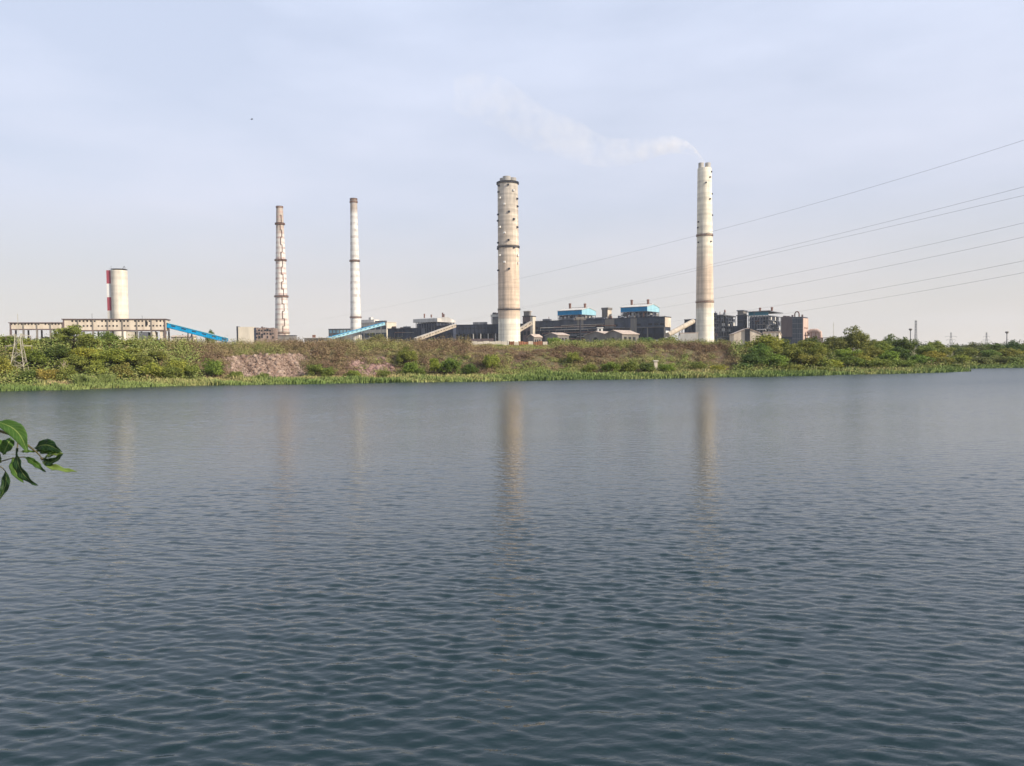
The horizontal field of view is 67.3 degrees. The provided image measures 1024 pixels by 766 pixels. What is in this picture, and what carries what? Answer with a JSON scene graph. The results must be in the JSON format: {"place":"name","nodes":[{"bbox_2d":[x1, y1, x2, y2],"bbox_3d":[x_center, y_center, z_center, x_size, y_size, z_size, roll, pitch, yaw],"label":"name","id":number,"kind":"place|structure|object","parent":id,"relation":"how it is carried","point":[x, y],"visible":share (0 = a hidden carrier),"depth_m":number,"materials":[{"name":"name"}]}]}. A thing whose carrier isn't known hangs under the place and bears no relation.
{"place":"outdoors","nodes":[
{"label":"outdoors","id":0,"kind":"place"},
{"bbox_2d":[0,420,76,498],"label":"young tree","id":1,"kind":"object","parent":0,"point":[16,431],"visible":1,"depth_m":2.39,"materials":[{"name":"green plant"}]},
{"bbox_2d":[1,345,1012,388],"bbox_3d":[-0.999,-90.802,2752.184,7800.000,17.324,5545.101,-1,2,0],"label":"ground","id":2,"kind":"structure","parent":0,"point":[720,355],"depth_m":247.34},
{"bbox_2d":[0,355,18,375],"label":"shrub","id":3,"kind":"object","parent":2,"relation":"on","point":[7,364],"visible":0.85,"depth_m":195.69,"materials":[{"name":"green plant"}]},
{"bbox_2d":[5,314,31,370],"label":"power pylon","id":4,"kind":"object","parent":2,"relation":"on","point":[21,365],"visible":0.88,"depth_m":200.27,"materials":[{"name":"metal"}]},
{"bbox_2d":[3,343,36,354],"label":"tree","id":5,"kind":"object","parent":2,"relation":"on","point":[26,347],"visible":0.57,"depth_m":206.92,"materials":[{"name":"green plant"}]},
{"bbox_2d":[14,368,37,381],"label":"shrub","id":6,"kind":"object","parent":2,"relation":"on","point":[28,373],"visible":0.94,"depth_m":195.40,"materials":[{"name":"green plant"}]},
{"bbox_2d":[16,348,48,368],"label":"tree","id":7,"kind":"object","parent":2,"relation":"on","point":[34,356],"visible":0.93,"depth_m":203.82,"materials":[{"name":"green plant"}]},
{"bbox_2d":[8,322,72,339],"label":"conveyor gallery","id":8,"kind":"object","parent":2,"relation":"on","point":[28,326],"visible":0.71,"depth_m":515.39,"materials":[{"name":"beige concrete"}]},
{"bbox_2d":[35,368,62,379],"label":"shrub","id":9,"kind":"object","parent":2,"relation":"on","point":[41,373],"visible":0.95,"depth_m":196.94,"materials":[{"name":"yellow plant"}]},
{"bbox_2d":[41,345,74,359],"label":"tree","id":10,"kind":"object","parent":2,"relation":"on","point":[52,352],"visible":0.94,"depth_m":208.49,"materials":[{"name":"green plant"}]},
{"bbox_2d":[55,365,79,379],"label":"shrub","id":11,"kind":"object","parent":2,"relation":"on","point":[70,370],"visible":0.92,"depth_m":199.89,"materials":[{"name":"green plant"}]},
{"bbox_2d":[51,324,93,348],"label":"tree","id":12,"kind":"object","parent":2,"relation":"on","point":[71,331],"visible":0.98,"depth_m":217.41,"materials":[{"name":"green plant"}]},
{"bbox_2d":[55,354,91,370],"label":"bush","id":13,"kind":"object","parent":2,"relation":"on","point":[75,361],"visible":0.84,"depth_m":205.27,"materials":[{"name":"green plant"}]},
{"bbox_2d":[65,346,102,364],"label":"tree","id":14,"kind":"object","parent":2,"relation":"on","point":[83,351],"visible":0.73,"depth_m":209.45,"materials":[{"name":"green plant"}]},
{"bbox_2d":[75,334,101,347],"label":"tree","id":15,"kind":"object","parent":2,"relation":"on","point":[86,341],"visible":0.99,"depth_m":218.01,"materials":[{"name":"green plant"}]},
{"bbox_2d":[69,373,117,383],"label":"reed clump","id":16,"kind":"object","parent":2,"relation":"on","point":[78,377],"visible":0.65,"depth_m":195.59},
{"bbox_2d":[85,362,113,375],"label":"shrub","id":17,"kind":"object","parent":2,"relation":"on","point":[100,367],"visible":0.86,"depth_m":201.40,"materials":[{"name":"green plant"}]},
{"bbox_2d":[95,331,121,347],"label":"tree","id":18,"kind":"object","parent":2,"relation":"on","point":[110,336],"visible":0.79,"depth_m":234.83,"materials":[{"name":"green plant"}]},
{"bbox_2d":[89,348,139,364],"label":"tree","id":19,"kind":"object","parent":2,"relation":"on","point":[111,355],"visible":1,"depth_m":208.60,"materials":[{"name":"green plant"}]},
{"bbox_2d":[61,319,169,340],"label":"junction house","id":20,"kind":"structure","parent":2,"relation":"on","point":[130,327],"depth_m":502.26,"materials":[{"name":"beige concrete"}]},
{"bbox_2d":[106,266,128,340],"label":"silo tower","id":21,"kind":"structure","parent":2,"relation":"on","point":[117,293],"depth_m":633.28,"materials":[{"name":"concrete"}]},
{"bbox_2d":[108,362,133,378],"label":"shrub","id":22,"kind":"object","parent":2,"relation":"on","point":[119,370],"visible":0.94,"depth_m":205.33,"materials":[{"name":"green plant"}]},
{"bbox_2d":[127,352,153,368],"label":"tree","id":23,"kind":"object","parent":2,"relation":"on","point":[143,358],"visible":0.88,"depth_m":213.55,"materials":[{"name":"green plant"}]},
{"bbox_2d":[136,361,167,376],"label":"shrub","id":24,"kind":"object","parent":2,"relation":"on","point":[151,367],"visible":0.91,"depth_m":211.26,"materials":[{"name":"green plant"}]},
{"bbox_2d":[145,351,166,358],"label":"tree","id":25,"kind":"object","parent":2,"relation":"on","point":[159,354],"visible":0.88,"depth_m":220.08,"materials":[{"name":"green plant"}]},
{"bbox_2d":[155,365,183,378],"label":"shrub","id":26,"kind":"object","parent":2,"relation":"on","point":[171,371],"visible":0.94,"depth_m":214.83,"materials":[{"name":"green plant"}]},
{"bbox_2d":[163,359,187,374],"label":"shrub","id":27,"kind":"object","parent":2,"relation":"on","point":[175,363],"visible":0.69,"depth_m":218.78,"materials":[{"name":"green plant"}]},
{"bbox_2d":[178,363,200,378],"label":"shrub","id":28,"kind":"object","parent":2,"relation":"on","point":[192,369],"visible":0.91,"depth_m":219.93,"materials":[{"name":"green plant"}]},
{"bbox_2d":[167,323,227,341],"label":"inclined conveyor","id":29,"kind":"object","parent":2,"relation":"on","point":[193,331],"visible":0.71,"depth_m":517.69,"materials":[{"name":"metal"}]},
{"bbox_2d":[201,358,225,375],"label":"shrub","id":30,"kind":"object","parent":2,"relation":"on","point":[213,367],"visible":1,"depth_m":223.18,"materials":[{"name":"green plant"}]},
{"bbox_2d":[236,326,277,342],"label":"ruined block","id":31,"kind":"structure","parent":2,"relation":"on","point":[254,333],"depth_m":756.52,"materials":[{"name":"concrete"}]},
{"bbox_2d":[220,352,310,377],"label":"rubble","id":32,"kind":"object","parent":2,"relation":"on","point":[257,366],"visible":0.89,"depth_m":234.68,"materials":[{"name":"stone"}]},
{"bbox_2d":[274,206,289,334],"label":"chimney","id":33,"kind":"object","parent":2,"relation":"on","point":[281,296],"visible":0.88,"depth_m":989.88,"materials":[{"name":"concrete"}]},
{"bbox_2d":[305,363,324,375],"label":"shrub","id":34,"kind":"object","parent":2,"relation":"on","point":[313,369],"visible":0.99,"depth_m":226.11,"materials":[{"name":"green plant"}]},
{"bbox_2d":[318,366,337,376],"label":"shrub","id":35,"kind":"object","parent":2,"relation":"on","point":[329,371],"visible":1,"depth_m":225.63,"materials":[{"name":"green plant"}]},
{"bbox_2d":[329,329,350,340],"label":"grey gallery","id":36,"kind":"object","parent":2,"relation":"on","point":[332,332],"visible":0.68,"depth_m":1080.34,"materials":[{"name":"metal"}]},
{"bbox_2d":[349,198,361,340],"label":"chimney","id":37,"kind":"object","parent":2,"relation":"on","point":[355,309],"visible":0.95,"depth_m":990.87,"materials":[{"name":"concrete"}]},
{"bbox_2d":[329,322,384,340],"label":"inclined conveyor","id":38,"kind":"object","parent":2,"relation":"on","point":[359,330],"visible":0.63,"depth_m":983.29,"materials":[{"name":"metal"}]},
{"bbox_2d":[344,356,399,375],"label":"rubble","id":39,"kind":"object","parent":2,"relation":"on","point":[374,366],"visible":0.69,"depth_m":238.61,"materials":[{"name":"stone"}]},
{"bbox_2d":[361,317,396,340],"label":"switch house","id":40,"kind":"structure","parent":2,"relation":"on","point":[383,329],"depth_m":1101.60,"materials":[{"name":"metal"}]},
{"bbox_2d":[387,326,425,342],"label":"coal bunker","id":41,"kind":"object","parent":2,"relation":"on","point":[405,332],"visible":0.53,"depth_m":1012.38,"materials":[{"name":"metal"}]},
{"bbox_2d":[396,347,417,361],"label":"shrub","id":42,"kind":"object","parent":2,"relation":"on","point":[405,355],"visible":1,"depth_m":239.61,"materials":[{"name":"green plant"}]},
{"bbox_2d":[399,361,418,373],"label":"shrub","id":43,"kind":"object","parent":2,"relation":"on","point":[408,367],"visible":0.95,"depth_m":231.13,"materials":[{"name":"green plant"}]},
{"bbox_2d":[413,313,455,339],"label":"boiler house","id":44,"kind":"structure","parent":2,"relation":"on","point":[429,324],"depth_m":1028.87,"materials":[{"name":"metal"}]},
{"bbox_2d":[429,357,440,374],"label":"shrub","id":45,"kind":"object","parent":2,"relation":"on","point":[434,365],"visible":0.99,"depth_m":229.30,"materials":[{"name":"green plant"}]},
{"bbox_2d":[414,324,456,340],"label":"inclined conveyor","id":46,"kind":"object","parent":2,"relation":"on","point":[438,331],"visible":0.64,"depth_m":916.21,"materials":[{"name":"metal"}]},
{"bbox_2d":[128,334,762,379],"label":"dry scrub","id":47,"kind":"object","parent":2,"relation":"on","point":[337,347],"visible":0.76,"depth_m":249.25,"materials":[{"name":"plant"}]},
{"bbox_2d":[435,325,456,340],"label":"transfer house","id":48,"kind":"structure","parent":2,"relation":"on","point":[452,332],"depth_m":988.86,"materials":[{"name":"metal"}]},
{"bbox_2d":[437,357,464,374],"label":"shrub","id":49,"kind":"object","parent":2,"relation":"on","point":[451,364],"visible":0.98,"depth_m":231.70,"materials":[{"name":"green plant"}]},
{"bbox_2d":[461,363,479,374],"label":"shrub","id":50,"kind":"object","parent":2,"relation":"on","point":[469,368],"visible":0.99,"depth_m":230.34,"materials":[{"name":"green plant"}]},
{"bbox_2d":[0,362,971,390],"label":"shore reeds","id":51,"kind":"object","parent":2,"relation":"on","point":[540,374],"visible":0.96,"depth_m":222.91,"materials":[{"name":"plant"}]},
{"bbox_2d":[456,322,522,341],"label":"bunker hall","id":52,"kind":"structure","parent":2,"relation":"on","point":[480,331],"depth_m":1008.00,"materials":[{"name":"metal"}]},
{"bbox_2d":[482,354,500,370],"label":"shrub","id":53,"kind":"object","parent":2,"relation":"on","point":[492,360],"visible":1,"depth_m":235.99,"materials":[{"name":"green plant"}]},
{"bbox_2d":[496,176,519,344],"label":"chimney","id":54,"kind":"object","parent":2,"relation":"on","point":[508,246],"visible":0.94,"depth_m":914.99,"materials":[{"name":"concrete"}]},
{"bbox_2d":[0,332,1023,384],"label":"undergrowth","id":55,"kind":"object","parent":2,"relation":"on","point":[50,364],"visible":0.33,"depth_m":224.99,"materials":[{"name":"plant"}]},
{"bbox_2d":[509,341,547,345],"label":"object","id":56,"kind":"object","parent":2,"relation":"on","point":[519,343],"visible":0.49,"depth_m":329.61,"materials":[{"name":"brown metal"}]},
{"bbox_2d":[522,311,535,341],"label":"stair tower","id":57,"kind":"structure","parent":2,"relation":"on","point":[528,317],"depth_m":987.03,"materials":[{"name":"concrete"}]},
{"bbox_2d":[544,333,568,342],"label":"gable shed","id":58,"kind":"structure","parent":2,"relation":"on","point":[563,336],"depth_m":644.52,"materials":[{"name":"grey metal"}]},
{"bbox_2d":[567,352,582,362],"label":"shrub","id":59,"kind":"object","parent":2,"relation":"on","point":[573,357],"visible":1,"depth_m":245.83,"materials":[{"name":"green plant"}]},
{"bbox_2d":[583,331,607,342],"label":"gable shed","id":60,"kind":"structure","parent":2,"relation":"on","point":[595,335],"depth_m":617.05,"materials":[{"name":"grey concrete"}]},
{"bbox_2d":[535,314,670,341],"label":"turbine hall","id":61,"kind":"structure","parent":2,"relation":"on","point":[649,326],"depth_m":941.04,"materials":[{"name":"metal"}]},
{"bbox_2d":[558,303,595,319],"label":"boiler house","id":62,"kind":"structure","parent":61,"relation":"on","point":[584,312],"depth_m":996.72,"materials":[{"name":"metal"}]},
{"bbox_2d":[620,299,659,317],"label":"boiler house","id":63,"kind":"structure","parent":61,"relation":"on","point":[647,309],"depth_m":971.24,"materials":[{"name":"metal"}]},
{"bbox_2d":[600,361,620,372],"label":"shrub","id":64,"kind":"object","parent":2,"relation":"on","point":[610,366],"visible":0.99,"depth_m":236.32,"materials":[{"name":"green plant"}]},
{"bbox_2d":[603,330,639,342],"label":"gable shed","id":65,"kind":"structure","parent":2,"relation":"on","point":[622,334],"depth_m":596.40,"materials":[{"name":"grey concrete"}]},
{"bbox_2d":[619,360,638,371],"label":"shrub","id":66,"kind":"object","parent":2,"relation":"on","point":[627,366],"visible":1,"depth_m":237.80,"materials":[{"name":"green plant"}]},
{"bbox_2d":[638,362,655,371],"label":"shrub","id":67,"kind":"object","parent":2,"relation":"on","point":[646,367],"visible":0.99,"depth_m":238.15,"materials":[{"name":"green plant"}]},
{"bbox_2d":[665,319,694,337],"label":"inclined conveyor","id":68,"kind":"object","parent":2,"relation":"on","point":[679,328],"visible":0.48,"depth_m":819.10,"materials":[{"name":"metal"}]},
{"bbox_2d":[679,332,698,341],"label":"shed","id":69,"kind":"structure","parent":2,"relation":"on","point":[688,336],"depth_m":632.93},
{"bbox_2d":[695,162,713,341],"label":"chimney","id":70,"kind":"object","parent":2,"relation":"on","point":[704,313],"visible":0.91,"depth_m":858.51,"materials":[{"name":"concrete"}]},
{"bbox_2d":[714,310,735,341],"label":"boiler house","id":71,"kind":"structure","parent":2,"relation":"on","point":[723,329],"depth_m":970.95,"materials":[{"name":"grey metal"}]},
{"bbox_2d":[733,310,749,332],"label":"lift tower","id":72,"kind":"structure","parent":2,"relation":"on","point":[741,315],"depth_m":951.17,"materials":[{"name":"concrete"}]},
{"bbox_2d":[729,328,761,344],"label":"gable shed","id":73,"kind":"structure","parent":2,"relation":"on","point":[746,334],"depth_m":640.95,"materials":[{"name":"beige concrete"}]},
{"bbox_2d":[738,353,767,366],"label":"tree","id":74,"kind":"object","parent":2,"relation":"on","point":[751,358],"visible":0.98,"depth_m":248.91,"materials":[{"name":"green plant"}]},
{"bbox_2d":[748,343,774,356],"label":"tree","id":75,"kind":"object","parent":2,"relation":"on","point":[761,349],"visible":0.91,"depth_m":258.08,"materials":[{"name":"green plant"}]},
{"bbox_2d":[743,334,783,350],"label":"tree","id":76,"kind":"object","parent":2,"relation":"on","point":[769,340],"visible":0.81,"depth_m":266.75,"materials":[{"name":"green plant"}]},
{"bbox_2d":[747,307,780,336],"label":"boiler house","id":77,"kind":"structure","parent":2,"relation":"on","point":[764,323],"depth_m":942.85,"materials":[{"name":"grey metal"}]},
{"bbox_2d":[763,354,788,367],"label":"tree","id":78,"kind":"object","parent":2,"relation":"on","point":[782,359],"visible":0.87,"depth_m":252.58,"materials":[{"name":"green plant"}]},
{"bbox_2d":[770,344,804,359],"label":"tree","id":79,"kind":"object","parent":2,"relation":"on","point":[791,353],"visible":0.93,"depth_m":259.98,"materials":[{"name":"green plant"}]},
{"bbox_2d":[781,311,807,344],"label":"precipitator house","id":80,"kind":"structure","parent":2,"relation":"on","point":[794,329],"depth_m":935.49,"materials":[{"name":"concrete"}]},
{"bbox_2d":[789,340,817,352],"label":"tree","id":81,"kind":"object","parent":2,"relation":"on","point":[805,344],"visible":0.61,"depth_m":278.92,"materials":[{"name":"green plant"}]},
{"bbox_2d":[791,353,822,364],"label":"tree","id":82,"kind":"object","parent":2,"relation":"on","point":[811,359],"visible":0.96,"depth_m":258.12,"materials":[{"name":"green plant"}]},
{"bbox_2d":[805,343,830,355],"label":"tree","id":83,"kind":"object","parent":2,"relation":"on","point":[820,349],"visible":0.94,"depth_m":273.35,"materials":[{"name":"green plant"}]},
{"bbox_2d":[807,329,829,342],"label":"dust collector","id":84,"kind":"object","parent":2,"relation":"on","point":[814,332],"visible":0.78,"depth_m":930.73,"materials":[{"name":"metal"}]},
{"bbox_2d":[820,336,846,350],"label":"tree","id":85,"kind":"object","parent":2,"relation":"on","point":[832,342],"visible":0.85,"depth_m":289.53,"materials":[{"name":"green plant"}]},
{"bbox_2d":[833,348,861,358],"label":"tree","id":86,"kind":"object","parent":2,"relation":"on","point":[843,353],"visible":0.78,"depth_m":273.22,"materials":[{"name":"green plant"}]},
{"bbox_2d":[834,355,869,365],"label":"tree","id":87,"kind":"object","parent":2,"relation":"on","point":[846,359],"visible":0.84,"depth_m":262.79,"materials":[{"name":"green plant"}]},
{"bbox_2d":[841,325,872,351],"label":"tree","id":88,"kind":"object","parent":2,"relation":"on","point":[859,339],"visible":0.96,"depth_m":297.39,"materials":[{"name":"green plant"}]},
{"bbox_2d":[861,346,884,360],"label":"tree","id":89,"kind":"object","parent":2,"relation":"on","point":[870,351],"visible":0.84,"depth_m":274.10,"materials":[{"name":"green plant"}]},
{"bbox_2d":[859,358,893,367],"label":"shrub","id":90,"kind":"object","parent":2,"relation":"on","point":[879,362],"visible":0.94,"depth_m":262.55,"materials":[{"name":"green plant"}]},
{"bbox_2d":[874,341,893,352],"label":"tree","id":91,"kind":"object","parent":2,"relation":"on","point":[883,345],"visible":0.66,"depth_m":297.72,"materials":[{"name":"green plant"}]},
{"bbox_2d":[877,350,900,361],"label":"tree","id":92,"kind":"object","parent":2,"relation":"on","point":[884,356],"visible":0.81,"depth_m":270.91,"materials":[{"name":"green plant"}]},
{"bbox_2d":[883,333,901,350],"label":"tree","id":93,"kind":"object","parent":2,"relation":"on","point":[889,339],"visible":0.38,"depth_m":307.02,"materials":[{"name":"green plant"}]},
{"bbox_2d":[889,346,912,360],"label":"tree","id":94,"kind":"object","parent":2,"relation":"on","point":[904,353],"visible":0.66,"depth_m":283.34,"materials":[{"name":"green plant"}]},
{"bbox_2d":[897,337,920,351],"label":"tree","id":95,"kind":"object","parent":2,"relation":"on","point":[905,343],"visible":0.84,"depth_m":302.02,"materials":[{"name":"green plant"}]},
{"bbox_2d":[907,354,935,365],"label":"tree","id":96,"kind":"object","parent":2,"relation":"on","point":[921,359],"visible":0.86,"depth_m":276.44,"materials":[{"name":"green plant"}]},
{"bbox_2d":[914,344,939,355],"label":"tree","id":97,"kind":"object","parent":2,"relation":"on","point":[919,350],"visible":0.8,"depth_m":301.75,"materials":[{"name":"green plant"}]},
{"bbox_2d":[933,344,955,355],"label":"tree","id":98,"kind":"object","parent":2,"relation":"on","point":[943,349],"visible":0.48,"depth_m":342.23,"materials":[{"name":"green plant"}]},
{"bbox_2d":[949,354,971,361],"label":"tree","id":99,"kind":"object","parent":2,"relation":"on","point":[960,358],"visible":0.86,"depth_m":326.50,"materials":[{"name":"green plant"}]},
{"bbox_2d":[956,348,979,356],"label":"tree","id":100,"kind":"object","parent":2,"relation":"on","point":[971,352],"visible":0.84,"depth_m":344.54,"materials":[{"name":"green plant"}]},
{"bbox_2d":[980,349,1001,357],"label":"tree","id":101,"kind":"object","parent":2,"relation":"on","point":[989,353],"visible":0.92,"depth_m":340.12,"materials":[{"name":"green plant"}]},
{"bbox_2d":[971,364,1023,368],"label":"reeds","id":102,"kind":"object","parent":2,"relation":"on","point":[1000,366],"visible":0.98,"depth_m":318.83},
{"bbox_2d":[996,348,1023,357],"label":"tree","id":103,"kind":"object","parent":2,"relation":"on","point":[1005,352],"visible":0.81,"depth_m":342.84,"materials":[{"name":"green plant"}]},
{"bbox_2d":[1003,340,1023,353],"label":"tree","id":104,"kind":"object","parent":2,"relation":"on","point":[1013,345],"visible":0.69,"depth_m":356.44,"materials":[{"name":"green plant"}]},
{"bbox_2d":[0,368,1023,765],"bbox_3d":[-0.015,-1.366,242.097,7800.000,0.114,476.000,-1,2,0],"label":"lake water","id":105,"kind":"structure","parent":0,"point":[800,570],"depth_m":24.73,"materials":[{"name":"teal liquid"}]},
{"bbox_2d":[0,0,1023,345],"label":"sky","id":106,"kind":"structure","parent":0,"point":[129,138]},
{"bbox_2d":[289,140,1022,325],"bbox_3d":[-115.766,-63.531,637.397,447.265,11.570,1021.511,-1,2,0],"label":"power line","id":107,"kind":"object","parent":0,"point":[749,221],"visible":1,"depth_m":208.01,"materials":[{"name":"metal"}]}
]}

